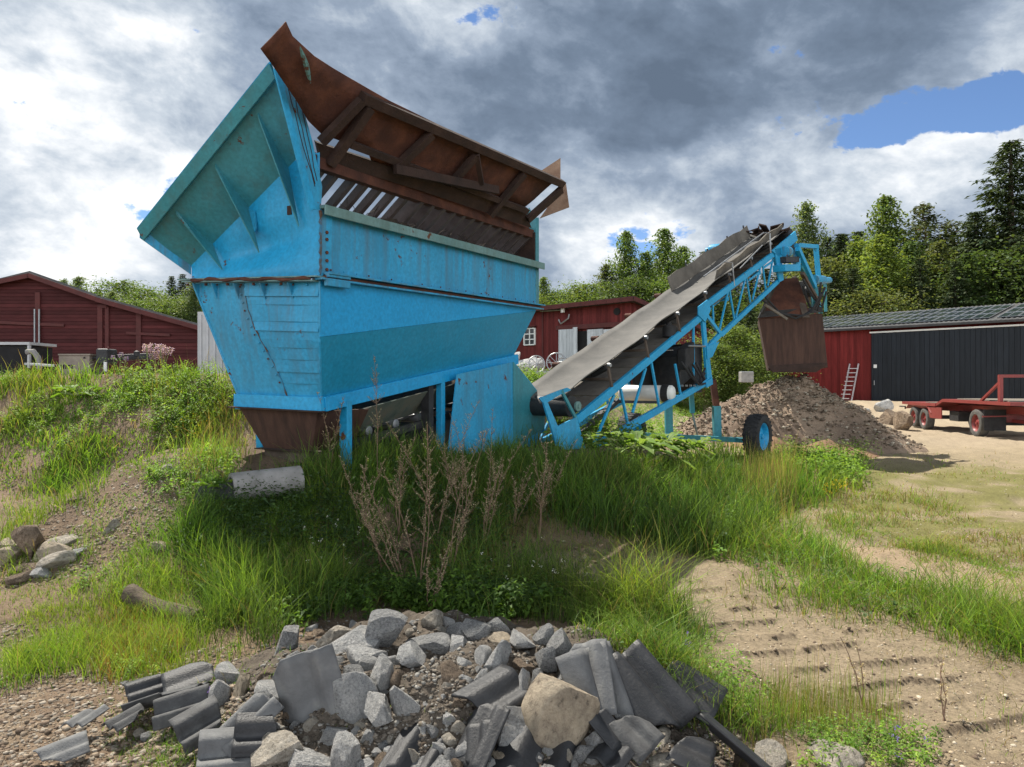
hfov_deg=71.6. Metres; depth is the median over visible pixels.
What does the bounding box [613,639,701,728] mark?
roof tile
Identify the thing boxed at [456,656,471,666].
stone
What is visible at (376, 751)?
stone
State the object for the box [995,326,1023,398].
sliding door
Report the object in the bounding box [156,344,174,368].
phlox
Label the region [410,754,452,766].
stone
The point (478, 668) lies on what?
stone
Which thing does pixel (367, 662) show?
stone
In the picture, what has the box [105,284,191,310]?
leafy tree
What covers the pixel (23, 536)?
stone
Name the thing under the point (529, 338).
window
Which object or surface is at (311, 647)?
stone
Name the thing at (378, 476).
dry stalk
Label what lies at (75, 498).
stone
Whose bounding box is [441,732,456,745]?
stone
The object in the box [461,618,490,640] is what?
stone
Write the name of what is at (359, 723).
stone
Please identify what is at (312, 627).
stone
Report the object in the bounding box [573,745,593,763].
stone
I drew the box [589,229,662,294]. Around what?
birch tree
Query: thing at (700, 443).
burdock
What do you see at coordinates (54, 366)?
slatted tray
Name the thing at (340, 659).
stone
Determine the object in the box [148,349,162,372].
phlox
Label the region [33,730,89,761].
roof tile
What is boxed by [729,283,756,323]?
spruce tree
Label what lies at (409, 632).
stone
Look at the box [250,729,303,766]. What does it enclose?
stone
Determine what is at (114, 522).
stone
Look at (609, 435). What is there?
burdock
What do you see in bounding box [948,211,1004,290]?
spruce tree
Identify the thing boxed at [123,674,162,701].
roof tile
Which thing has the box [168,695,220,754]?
roof tile
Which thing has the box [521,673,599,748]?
stone
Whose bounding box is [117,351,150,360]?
steel beam stack
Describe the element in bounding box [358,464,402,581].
dry stalk
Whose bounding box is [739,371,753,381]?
concrete block
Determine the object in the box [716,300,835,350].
leafy tree
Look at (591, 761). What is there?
stone
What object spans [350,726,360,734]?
stone
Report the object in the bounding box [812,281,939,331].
leafy tree
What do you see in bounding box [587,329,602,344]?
door leaf
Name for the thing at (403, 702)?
stone
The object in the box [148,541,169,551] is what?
stone
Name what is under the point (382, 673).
stone
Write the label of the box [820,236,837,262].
spruce tree
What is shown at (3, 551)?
stone
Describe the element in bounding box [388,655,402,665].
stone
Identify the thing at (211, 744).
roof tile
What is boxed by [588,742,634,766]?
roof tile
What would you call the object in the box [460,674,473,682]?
stone
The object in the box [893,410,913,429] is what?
boulder
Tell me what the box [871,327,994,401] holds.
sliding door
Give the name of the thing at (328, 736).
stone
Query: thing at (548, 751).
stone
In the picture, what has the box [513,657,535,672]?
stone
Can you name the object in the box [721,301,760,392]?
spruce tree
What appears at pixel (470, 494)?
dry stalk
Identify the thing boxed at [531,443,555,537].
dry stalk
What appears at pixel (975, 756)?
track crumbs
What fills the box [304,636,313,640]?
stone
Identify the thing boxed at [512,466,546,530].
dry stalk
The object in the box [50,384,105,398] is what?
leafy weed
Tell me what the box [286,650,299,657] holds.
stone
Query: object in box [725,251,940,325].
leafy tree
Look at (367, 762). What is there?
stone
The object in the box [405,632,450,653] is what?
stone
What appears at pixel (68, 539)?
stone
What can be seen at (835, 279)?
spruce tree
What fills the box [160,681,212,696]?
roof tile
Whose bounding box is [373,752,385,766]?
stone
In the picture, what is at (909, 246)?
birch tree
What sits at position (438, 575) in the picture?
dry stalk
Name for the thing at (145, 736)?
stone
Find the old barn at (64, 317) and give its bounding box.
[0,271,197,373]
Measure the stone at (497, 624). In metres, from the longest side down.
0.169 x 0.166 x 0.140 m
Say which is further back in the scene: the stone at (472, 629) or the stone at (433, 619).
the stone at (433, 619)
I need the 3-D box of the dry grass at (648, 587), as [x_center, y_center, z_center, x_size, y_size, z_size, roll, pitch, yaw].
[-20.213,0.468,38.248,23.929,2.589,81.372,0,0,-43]
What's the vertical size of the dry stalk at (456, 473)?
1.430 m
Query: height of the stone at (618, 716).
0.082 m
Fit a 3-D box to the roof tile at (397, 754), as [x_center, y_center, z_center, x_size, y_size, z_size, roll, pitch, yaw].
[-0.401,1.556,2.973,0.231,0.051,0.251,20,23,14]
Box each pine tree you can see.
[893,202,957,274]
[930,219,968,274]
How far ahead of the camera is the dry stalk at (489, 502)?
7.08 m
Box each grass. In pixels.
[0,347,919,766]
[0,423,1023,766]
[130,414,1023,670]
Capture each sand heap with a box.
[724,436,797,450]
[798,439,879,458]
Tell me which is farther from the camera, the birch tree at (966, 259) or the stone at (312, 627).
the birch tree at (966, 259)
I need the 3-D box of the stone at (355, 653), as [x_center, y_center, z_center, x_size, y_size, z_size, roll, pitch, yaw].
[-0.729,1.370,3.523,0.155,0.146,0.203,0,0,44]
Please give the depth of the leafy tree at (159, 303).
61.09 m
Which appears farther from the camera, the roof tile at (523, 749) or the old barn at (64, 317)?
the old barn at (64, 317)
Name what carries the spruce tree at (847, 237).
on the ground at (948, 435)
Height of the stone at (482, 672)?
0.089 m
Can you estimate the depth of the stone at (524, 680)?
3.22 m
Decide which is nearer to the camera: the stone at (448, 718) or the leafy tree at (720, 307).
the stone at (448, 718)
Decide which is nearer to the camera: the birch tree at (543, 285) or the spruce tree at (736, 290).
the birch tree at (543, 285)
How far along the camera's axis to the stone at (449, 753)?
2.97 m
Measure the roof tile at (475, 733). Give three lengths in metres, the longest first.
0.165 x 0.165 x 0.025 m
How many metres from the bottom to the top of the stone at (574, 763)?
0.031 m
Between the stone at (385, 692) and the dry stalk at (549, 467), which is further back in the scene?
the dry stalk at (549, 467)
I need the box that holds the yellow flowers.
[173,413,847,495]
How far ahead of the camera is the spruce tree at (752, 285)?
85.58 m
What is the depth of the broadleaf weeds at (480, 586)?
5.84 m
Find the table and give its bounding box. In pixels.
[0,342,56,374]
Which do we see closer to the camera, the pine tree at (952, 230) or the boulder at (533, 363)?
the boulder at (533, 363)
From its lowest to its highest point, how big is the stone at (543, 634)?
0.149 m
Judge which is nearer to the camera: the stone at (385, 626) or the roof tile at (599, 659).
the roof tile at (599, 659)
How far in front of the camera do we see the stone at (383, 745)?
3.03 m
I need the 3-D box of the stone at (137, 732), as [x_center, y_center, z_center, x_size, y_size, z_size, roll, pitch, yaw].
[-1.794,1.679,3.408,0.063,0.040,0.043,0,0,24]
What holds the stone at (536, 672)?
on the ground at (948, 435)
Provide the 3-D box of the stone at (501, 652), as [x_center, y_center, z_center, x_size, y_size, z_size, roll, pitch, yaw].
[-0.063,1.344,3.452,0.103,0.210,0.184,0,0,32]
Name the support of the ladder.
on the ground at (948, 435)
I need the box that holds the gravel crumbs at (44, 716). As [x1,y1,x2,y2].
[0,416,271,766]
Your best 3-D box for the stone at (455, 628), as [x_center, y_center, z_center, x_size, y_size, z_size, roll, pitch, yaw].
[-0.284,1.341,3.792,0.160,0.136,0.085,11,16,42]
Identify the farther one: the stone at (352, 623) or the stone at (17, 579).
the stone at (17, 579)
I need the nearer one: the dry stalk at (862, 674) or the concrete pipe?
the dry stalk at (862, 674)
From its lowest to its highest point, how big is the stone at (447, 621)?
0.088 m
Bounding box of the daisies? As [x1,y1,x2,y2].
[303,515,587,605]
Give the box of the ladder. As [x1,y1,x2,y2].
[841,364,858,400]
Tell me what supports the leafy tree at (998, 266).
on the ground at (948, 435)
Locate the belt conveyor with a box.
[529,223,831,456]
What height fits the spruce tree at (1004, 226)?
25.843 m
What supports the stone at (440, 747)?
on the ground at (948, 435)
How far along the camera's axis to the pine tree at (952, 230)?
73.35 m
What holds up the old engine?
on the ground at (948, 435)
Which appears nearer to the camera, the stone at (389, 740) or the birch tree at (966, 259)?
the stone at (389, 740)
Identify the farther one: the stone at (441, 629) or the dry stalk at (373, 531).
the dry stalk at (373, 531)
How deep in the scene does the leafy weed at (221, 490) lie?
6.65 m
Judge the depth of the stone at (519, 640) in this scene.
3.60 m
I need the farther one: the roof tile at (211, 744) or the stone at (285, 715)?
the stone at (285, 715)
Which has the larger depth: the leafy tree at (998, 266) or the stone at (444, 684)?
the leafy tree at (998, 266)
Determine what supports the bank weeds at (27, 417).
on the ground at (948, 435)
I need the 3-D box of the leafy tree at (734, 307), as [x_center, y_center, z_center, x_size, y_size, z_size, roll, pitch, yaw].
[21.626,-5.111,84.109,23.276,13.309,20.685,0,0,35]
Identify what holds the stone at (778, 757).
on the ground at (948, 435)
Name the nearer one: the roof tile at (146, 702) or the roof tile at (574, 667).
the roof tile at (574, 667)
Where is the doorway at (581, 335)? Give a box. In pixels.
[577,331,630,383]
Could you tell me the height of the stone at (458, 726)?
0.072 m
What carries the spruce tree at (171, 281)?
on the ground at (948, 435)
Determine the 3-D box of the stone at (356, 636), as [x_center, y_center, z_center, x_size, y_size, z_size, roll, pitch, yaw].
[-0.789,1.350,3.634,0.292,0.179,0.191,3,6,-20]
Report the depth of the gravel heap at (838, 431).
17.95 m
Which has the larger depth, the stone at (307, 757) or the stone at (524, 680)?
the stone at (524, 680)
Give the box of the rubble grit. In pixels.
[184,601,735,766]
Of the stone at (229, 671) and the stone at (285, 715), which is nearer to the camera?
the stone at (285, 715)
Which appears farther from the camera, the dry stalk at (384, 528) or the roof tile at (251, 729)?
the dry stalk at (384, 528)
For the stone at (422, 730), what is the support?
on the ground at (948, 435)
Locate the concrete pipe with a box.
[228,465,304,498]
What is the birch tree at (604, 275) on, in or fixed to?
on the ground at (948, 435)
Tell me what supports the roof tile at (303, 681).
on the ground at (948, 435)
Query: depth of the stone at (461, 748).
2.98 m
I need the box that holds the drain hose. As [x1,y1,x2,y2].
[25,349,42,369]
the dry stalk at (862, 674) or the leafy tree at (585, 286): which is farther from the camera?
the leafy tree at (585, 286)
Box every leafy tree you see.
[69,273,185,301]
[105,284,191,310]
[111,294,175,315]
[117,294,191,316]
[144,294,201,321]
[539,292,555,304]
[542,285,599,304]
[545,275,608,304]
[546,288,570,297]
[567,273,715,336]
[590,272,749,354]
[678,320,842,408]
[683,339,779,408]
[699,280,762,389]
[716,295,756,326]
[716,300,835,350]
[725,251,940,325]
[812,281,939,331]
[896,234,1023,308]
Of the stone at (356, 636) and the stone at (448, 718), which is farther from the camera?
the stone at (356, 636)
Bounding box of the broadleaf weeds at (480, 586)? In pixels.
[0,362,1023,766]
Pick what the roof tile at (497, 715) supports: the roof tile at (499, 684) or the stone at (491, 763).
the roof tile at (499, 684)
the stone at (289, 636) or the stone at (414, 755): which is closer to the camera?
the stone at (414, 755)
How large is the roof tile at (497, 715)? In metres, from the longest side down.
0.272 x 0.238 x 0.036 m
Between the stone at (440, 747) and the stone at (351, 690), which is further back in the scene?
the stone at (351, 690)
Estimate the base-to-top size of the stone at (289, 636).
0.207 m
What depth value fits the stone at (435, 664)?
3.38 m
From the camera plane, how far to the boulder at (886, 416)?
29.40 m
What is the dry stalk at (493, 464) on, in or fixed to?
on the ground at (948, 435)
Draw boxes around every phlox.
[142,344,157,367]
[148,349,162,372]
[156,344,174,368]
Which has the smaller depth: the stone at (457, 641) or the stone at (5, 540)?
the stone at (457, 641)
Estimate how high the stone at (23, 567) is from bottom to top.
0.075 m
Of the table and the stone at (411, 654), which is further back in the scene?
the table
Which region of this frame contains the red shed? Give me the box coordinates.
[515,296,713,399]
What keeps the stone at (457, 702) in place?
on the ground at (948, 435)
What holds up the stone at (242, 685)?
on the ground at (948, 435)
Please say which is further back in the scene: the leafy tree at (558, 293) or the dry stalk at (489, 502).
the leafy tree at (558, 293)
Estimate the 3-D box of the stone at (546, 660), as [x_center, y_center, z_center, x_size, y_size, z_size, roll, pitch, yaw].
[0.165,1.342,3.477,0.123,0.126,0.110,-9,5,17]
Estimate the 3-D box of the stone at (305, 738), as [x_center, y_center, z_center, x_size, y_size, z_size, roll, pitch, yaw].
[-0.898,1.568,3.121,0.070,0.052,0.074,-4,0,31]
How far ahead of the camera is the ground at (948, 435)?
5.48 m
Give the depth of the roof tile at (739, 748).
3.10 m
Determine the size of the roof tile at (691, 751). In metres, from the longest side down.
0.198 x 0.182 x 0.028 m
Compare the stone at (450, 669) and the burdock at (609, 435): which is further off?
the burdock at (609, 435)
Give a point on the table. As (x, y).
(10, 353)
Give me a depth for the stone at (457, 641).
3.61 m
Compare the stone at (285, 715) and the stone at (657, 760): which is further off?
the stone at (285, 715)
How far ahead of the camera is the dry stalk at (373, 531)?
6.39 m
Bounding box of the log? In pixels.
[121,583,204,623]
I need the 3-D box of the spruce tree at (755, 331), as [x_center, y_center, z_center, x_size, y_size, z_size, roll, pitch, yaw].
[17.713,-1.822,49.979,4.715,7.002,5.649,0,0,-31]
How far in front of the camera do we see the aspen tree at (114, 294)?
61.93 m
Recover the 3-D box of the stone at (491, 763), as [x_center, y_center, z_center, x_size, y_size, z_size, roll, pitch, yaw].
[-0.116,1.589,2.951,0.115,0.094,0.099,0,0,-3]
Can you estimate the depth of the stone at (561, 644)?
3.54 m
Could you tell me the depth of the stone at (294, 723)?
3.18 m
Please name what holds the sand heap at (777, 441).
on the ground at (948, 435)
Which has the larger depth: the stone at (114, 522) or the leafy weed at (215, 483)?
the leafy weed at (215, 483)
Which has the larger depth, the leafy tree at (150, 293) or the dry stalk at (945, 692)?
the leafy tree at (150, 293)
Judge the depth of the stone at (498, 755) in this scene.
2.95 m
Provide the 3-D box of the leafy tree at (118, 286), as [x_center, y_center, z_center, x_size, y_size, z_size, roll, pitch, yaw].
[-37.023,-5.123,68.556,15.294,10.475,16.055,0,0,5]
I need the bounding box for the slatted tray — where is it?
[24,363,72,368]
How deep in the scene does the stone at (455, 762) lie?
2.93 m
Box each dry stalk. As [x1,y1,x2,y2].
[316,392,344,461]
[339,455,386,524]
[351,482,382,570]
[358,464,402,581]
[368,355,393,473]
[380,424,446,579]
[386,399,479,538]
[388,436,415,534]
[422,510,467,608]
[428,415,472,521]
[441,428,490,564]
[480,458,503,542]
[485,410,530,513]
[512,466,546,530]
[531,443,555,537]
[540,437,577,504]
[812,459,823,494]
[840,637,867,705]
[843,472,855,509]
[936,656,949,720]
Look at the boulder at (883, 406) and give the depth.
37.13 m
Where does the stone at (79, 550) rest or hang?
on the ground at (948, 435)
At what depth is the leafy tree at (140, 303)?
59.99 m
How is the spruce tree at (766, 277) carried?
on the ground at (948, 435)
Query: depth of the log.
5.17 m
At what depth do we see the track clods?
4.37 m
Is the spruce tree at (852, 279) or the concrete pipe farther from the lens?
the spruce tree at (852, 279)
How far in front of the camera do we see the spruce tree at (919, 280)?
58.78 m
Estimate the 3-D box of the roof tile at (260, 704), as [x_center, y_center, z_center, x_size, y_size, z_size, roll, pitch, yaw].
[-1.190,1.501,3.172,0.218,0.054,0.277,7,39,45]
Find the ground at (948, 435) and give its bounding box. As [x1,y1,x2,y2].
[0,373,1023,766]
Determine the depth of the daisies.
6.12 m
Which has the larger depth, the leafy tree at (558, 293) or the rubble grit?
the leafy tree at (558, 293)
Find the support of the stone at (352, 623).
on the ground at (948, 435)
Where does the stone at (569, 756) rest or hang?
on the ground at (948, 435)
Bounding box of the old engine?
[92,347,116,374]
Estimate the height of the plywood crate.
0.478 m
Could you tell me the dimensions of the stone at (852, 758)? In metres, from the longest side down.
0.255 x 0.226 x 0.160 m
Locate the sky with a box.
[0,0,1023,299]
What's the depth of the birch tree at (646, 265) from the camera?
59.68 m
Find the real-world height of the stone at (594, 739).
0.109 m
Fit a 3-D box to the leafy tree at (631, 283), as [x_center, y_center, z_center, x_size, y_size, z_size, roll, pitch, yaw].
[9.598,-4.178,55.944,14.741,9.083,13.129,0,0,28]
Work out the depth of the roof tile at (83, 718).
3.42 m
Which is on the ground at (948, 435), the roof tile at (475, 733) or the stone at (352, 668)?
the stone at (352, 668)
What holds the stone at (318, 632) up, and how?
on the ground at (948, 435)
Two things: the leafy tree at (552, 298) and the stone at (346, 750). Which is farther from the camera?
the leafy tree at (552, 298)
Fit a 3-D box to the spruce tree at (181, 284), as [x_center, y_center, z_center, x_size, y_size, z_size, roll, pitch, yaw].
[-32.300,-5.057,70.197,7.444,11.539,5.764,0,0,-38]
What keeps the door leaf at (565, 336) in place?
in the red shed
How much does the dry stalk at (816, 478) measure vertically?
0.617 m
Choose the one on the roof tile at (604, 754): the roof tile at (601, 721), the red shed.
the roof tile at (601, 721)
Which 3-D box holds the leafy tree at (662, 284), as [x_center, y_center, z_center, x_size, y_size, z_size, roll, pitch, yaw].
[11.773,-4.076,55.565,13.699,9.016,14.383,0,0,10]
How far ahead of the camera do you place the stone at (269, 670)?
3.60 m
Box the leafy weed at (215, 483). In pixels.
[192,475,232,488]
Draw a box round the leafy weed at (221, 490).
[193,482,233,500]
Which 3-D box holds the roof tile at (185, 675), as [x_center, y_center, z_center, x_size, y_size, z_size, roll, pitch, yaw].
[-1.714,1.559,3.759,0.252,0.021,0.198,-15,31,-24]
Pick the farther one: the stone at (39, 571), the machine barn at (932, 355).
the machine barn at (932, 355)
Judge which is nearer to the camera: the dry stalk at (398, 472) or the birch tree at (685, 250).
the dry stalk at (398, 472)
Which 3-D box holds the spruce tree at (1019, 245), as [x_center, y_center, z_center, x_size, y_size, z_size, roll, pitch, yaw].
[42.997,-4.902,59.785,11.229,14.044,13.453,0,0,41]
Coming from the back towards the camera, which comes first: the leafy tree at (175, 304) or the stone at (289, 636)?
the leafy tree at (175, 304)
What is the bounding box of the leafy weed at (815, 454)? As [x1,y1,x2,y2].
[788,451,842,464]
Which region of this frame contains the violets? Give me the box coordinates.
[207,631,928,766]
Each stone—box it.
[0,538,17,547]
[0,546,21,565]
[4,569,33,585]
[11,525,45,558]
[15,562,37,571]
[29,567,51,577]
[33,541,71,561]
[35,550,76,569]
[37,534,79,549]
[68,494,83,502]
[73,547,86,555]
[102,518,119,533]
[133,728,144,737]
[140,731,151,741]
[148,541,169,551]
[162,464,172,469]
[208,679,230,705]
[214,661,239,683]
[232,672,250,696]
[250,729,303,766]
[254,679,278,700]
[257,666,274,679]
[274,625,298,654]
[281,712,288,719]
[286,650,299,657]
[288,747,329,766]
[289,720,300,729]
[302,717,318,732]
[302,736,309,741]
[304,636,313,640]
[305,624,318,630]
[307,645,316,649]
[312,629,324,635]
[316,625,351,647]
[318,726,348,746]
[330,730,361,766]
[332,625,380,653]
[333,671,378,723]
[336,656,344,664]
[343,664,364,672]
[347,644,387,663]
[349,620,355,627]
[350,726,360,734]
[354,718,367,727]
[356,757,373,766]
[358,653,376,670]
[360,728,373,742]
[363,691,392,726]
[365,609,407,646]
[370,653,393,691]
[371,747,381,756]
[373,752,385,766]
[378,740,387,749]
[379,690,388,694]
[383,744,391,752]
[386,734,393,744]
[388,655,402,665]
[389,685,419,715]
[390,669,405,686]
[396,640,425,667]
[405,628,413,637]
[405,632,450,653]
[408,748,419,762]
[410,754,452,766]
[419,725,425,737]
[421,609,442,627]
[426,724,438,738]
[428,662,438,669]
[432,742,445,753]
[437,626,447,632]
[440,660,462,681]
[441,682,451,688]
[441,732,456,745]
[442,711,455,724]
[443,616,454,626]
[443,747,456,759]
[446,622,469,640]
[448,634,467,651]
[450,720,465,732]
[450,758,463,766]
[451,698,465,708]
[455,741,466,756]
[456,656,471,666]
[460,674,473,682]
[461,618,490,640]
[474,645,492,665]
[474,669,487,679]
[475,666,482,672]
[479,631,511,645]
[483,640,511,670]
[486,757,495,766]
[487,617,511,635]
[492,745,504,758]
[497,706,525,746]
[510,628,535,648]
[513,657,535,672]
[519,668,530,689]
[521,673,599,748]
[531,668,542,682]
[532,623,553,646]
[535,646,556,672]
[536,752,543,762]
[542,747,552,755]
[546,628,571,656]
[567,749,572,761]
[571,759,577,766]
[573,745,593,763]
[584,731,603,747]
[585,758,598,764]
[615,713,623,719]
[648,752,674,766]
[657,725,670,746]
[754,738,787,766]
[808,739,864,766]
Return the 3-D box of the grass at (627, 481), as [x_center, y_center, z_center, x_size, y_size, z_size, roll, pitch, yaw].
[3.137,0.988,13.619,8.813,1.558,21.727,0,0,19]
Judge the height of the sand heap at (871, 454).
0.473 m
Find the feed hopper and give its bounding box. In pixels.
[137,21,568,473]
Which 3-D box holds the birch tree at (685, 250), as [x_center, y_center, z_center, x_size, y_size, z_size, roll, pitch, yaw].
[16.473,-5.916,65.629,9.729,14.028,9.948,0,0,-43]
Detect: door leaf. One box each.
[558,329,572,360]
[573,327,576,354]
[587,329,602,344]
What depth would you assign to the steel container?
17.00 m
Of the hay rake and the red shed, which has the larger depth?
the red shed
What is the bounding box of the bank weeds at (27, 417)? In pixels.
[0,356,253,503]
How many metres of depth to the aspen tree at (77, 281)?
69.78 m
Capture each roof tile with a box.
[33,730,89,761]
[60,704,109,727]
[101,703,143,731]
[121,692,162,711]
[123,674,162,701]
[152,683,209,731]
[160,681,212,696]
[161,661,214,691]
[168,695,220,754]
[196,727,250,766]
[220,693,283,757]
[231,712,276,757]
[273,643,341,723]
[378,723,445,766]
[451,664,527,707]
[457,703,510,766]
[464,720,491,763]
[492,705,580,766]
[555,641,633,719]
[569,639,616,714]
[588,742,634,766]
[589,709,620,750]
[609,715,664,765]
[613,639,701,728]
[665,660,728,726]
[665,736,716,766]
[699,713,770,766]
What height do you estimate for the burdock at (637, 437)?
0.531 m
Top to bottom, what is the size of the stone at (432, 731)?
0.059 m
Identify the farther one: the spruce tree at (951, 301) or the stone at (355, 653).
the spruce tree at (951, 301)
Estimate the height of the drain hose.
0.435 m
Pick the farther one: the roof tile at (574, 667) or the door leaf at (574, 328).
the door leaf at (574, 328)
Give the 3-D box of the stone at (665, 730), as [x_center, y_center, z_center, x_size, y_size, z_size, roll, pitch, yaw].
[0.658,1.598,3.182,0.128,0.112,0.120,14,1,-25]
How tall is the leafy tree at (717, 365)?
3.682 m
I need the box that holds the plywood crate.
[58,354,107,374]
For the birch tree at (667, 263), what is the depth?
63.48 m
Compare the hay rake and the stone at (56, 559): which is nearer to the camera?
the stone at (56, 559)
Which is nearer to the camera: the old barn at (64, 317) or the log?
the log
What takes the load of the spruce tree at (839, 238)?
on the ground at (948, 435)
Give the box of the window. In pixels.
[523,328,535,345]
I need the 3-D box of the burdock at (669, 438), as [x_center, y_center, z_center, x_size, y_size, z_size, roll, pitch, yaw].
[2.188,0.923,10.464,1.173,0.443,0.927,0,0,-27]
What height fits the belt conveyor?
5.571 m
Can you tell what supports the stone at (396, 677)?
on the ground at (948, 435)
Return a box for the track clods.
[573,556,1009,761]
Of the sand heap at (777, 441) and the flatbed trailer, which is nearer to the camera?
the sand heap at (777, 441)
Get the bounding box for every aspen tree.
[68,275,89,291]
[101,291,118,300]
[172,283,202,322]
[769,199,845,280]
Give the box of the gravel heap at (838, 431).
[676,377,927,453]
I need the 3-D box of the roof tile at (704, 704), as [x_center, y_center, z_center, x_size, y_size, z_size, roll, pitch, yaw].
[0.876,1.494,3.491,0.314,0.040,0.264,26,33,26]
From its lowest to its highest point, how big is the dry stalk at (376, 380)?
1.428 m
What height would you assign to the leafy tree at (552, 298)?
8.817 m
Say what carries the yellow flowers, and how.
on the ground at (948, 435)
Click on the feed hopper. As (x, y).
(424, 289)
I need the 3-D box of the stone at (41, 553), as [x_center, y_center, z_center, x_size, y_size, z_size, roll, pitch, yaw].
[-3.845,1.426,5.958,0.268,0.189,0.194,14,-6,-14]
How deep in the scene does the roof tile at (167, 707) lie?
3.43 m
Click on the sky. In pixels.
(702, 121)
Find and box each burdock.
[581,431,631,449]
[591,430,695,469]
[631,431,712,461]
[672,436,721,456]
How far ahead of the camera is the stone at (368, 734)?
3.06 m
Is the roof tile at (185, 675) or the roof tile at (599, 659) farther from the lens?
the roof tile at (185, 675)
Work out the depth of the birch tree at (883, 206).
69.44 m
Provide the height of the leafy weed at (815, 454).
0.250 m
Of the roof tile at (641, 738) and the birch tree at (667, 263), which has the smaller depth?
the roof tile at (641, 738)
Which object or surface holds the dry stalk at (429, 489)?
on the ground at (948, 435)
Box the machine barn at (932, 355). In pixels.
[778,303,1023,401]
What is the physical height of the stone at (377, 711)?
0.147 m
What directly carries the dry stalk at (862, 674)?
on the ground at (948, 435)
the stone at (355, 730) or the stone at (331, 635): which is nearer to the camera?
the stone at (355, 730)
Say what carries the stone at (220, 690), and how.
on the ground at (948, 435)
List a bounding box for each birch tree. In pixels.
[539,276,553,303]
[586,263,620,299]
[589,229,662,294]
[625,251,666,300]
[644,228,714,330]
[670,245,719,334]
[825,240,901,290]
[829,233,942,311]
[842,193,951,309]
[888,240,938,308]
[895,239,989,307]
[935,252,1023,306]
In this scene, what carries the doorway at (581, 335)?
in the red shed
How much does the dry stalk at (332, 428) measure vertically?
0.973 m
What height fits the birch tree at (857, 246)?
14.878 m
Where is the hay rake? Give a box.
[528,352,565,372]
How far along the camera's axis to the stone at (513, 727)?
3.04 m
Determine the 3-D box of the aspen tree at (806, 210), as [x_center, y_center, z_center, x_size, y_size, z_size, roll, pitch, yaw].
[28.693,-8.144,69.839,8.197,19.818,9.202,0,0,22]
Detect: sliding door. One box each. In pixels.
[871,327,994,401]
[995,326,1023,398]
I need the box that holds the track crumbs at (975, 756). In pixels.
[538,431,1023,766]
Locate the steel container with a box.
[198,312,225,373]
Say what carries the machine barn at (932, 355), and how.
on the ground at (948, 435)
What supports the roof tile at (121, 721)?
on the ground at (948, 435)
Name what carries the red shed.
on the ground at (948, 435)
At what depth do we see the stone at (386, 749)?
3.00 m
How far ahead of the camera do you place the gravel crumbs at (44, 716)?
3.72 m
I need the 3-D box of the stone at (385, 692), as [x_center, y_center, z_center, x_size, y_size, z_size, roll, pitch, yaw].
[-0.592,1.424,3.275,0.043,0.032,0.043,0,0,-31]
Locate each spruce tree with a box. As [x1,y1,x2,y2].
[163,276,178,305]
[170,274,188,298]
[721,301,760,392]
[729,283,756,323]
[739,275,765,322]
[744,308,786,394]
[753,268,774,313]
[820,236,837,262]
[821,272,850,316]
[823,233,851,274]
[828,267,879,329]
[830,233,852,261]
[847,231,871,262]
[892,258,948,309]
[935,261,980,308]
[941,139,1023,298]
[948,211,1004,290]
[993,242,1023,304]
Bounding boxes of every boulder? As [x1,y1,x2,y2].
[517,358,543,374]
[874,399,893,411]
[878,408,894,424]
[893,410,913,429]
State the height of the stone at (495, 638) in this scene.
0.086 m
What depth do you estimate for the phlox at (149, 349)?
12.41 m
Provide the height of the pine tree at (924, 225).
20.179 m
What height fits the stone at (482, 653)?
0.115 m
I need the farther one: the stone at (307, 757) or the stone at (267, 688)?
the stone at (267, 688)
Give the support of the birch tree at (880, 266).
on the ground at (948, 435)
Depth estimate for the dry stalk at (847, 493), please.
9.70 m
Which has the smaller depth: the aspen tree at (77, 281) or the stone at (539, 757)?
the stone at (539, 757)
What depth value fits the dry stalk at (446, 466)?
7.59 m
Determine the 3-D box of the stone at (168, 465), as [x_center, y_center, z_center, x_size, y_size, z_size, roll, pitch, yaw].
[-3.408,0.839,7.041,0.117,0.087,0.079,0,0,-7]
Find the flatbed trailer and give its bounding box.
[899,374,1023,436]
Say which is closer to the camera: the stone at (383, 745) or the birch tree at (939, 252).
the stone at (383, 745)
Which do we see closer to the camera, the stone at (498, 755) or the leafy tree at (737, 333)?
the stone at (498, 755)
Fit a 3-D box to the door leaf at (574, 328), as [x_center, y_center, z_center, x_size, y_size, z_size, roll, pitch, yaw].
[3.527,-1.376,39.712,0.283,3.542,0.050,0,0,39]
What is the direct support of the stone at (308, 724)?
on the ground at (948, 435)
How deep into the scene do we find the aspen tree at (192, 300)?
59.54 m
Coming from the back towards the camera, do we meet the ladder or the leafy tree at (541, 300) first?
the leafy tree at (541, 300)

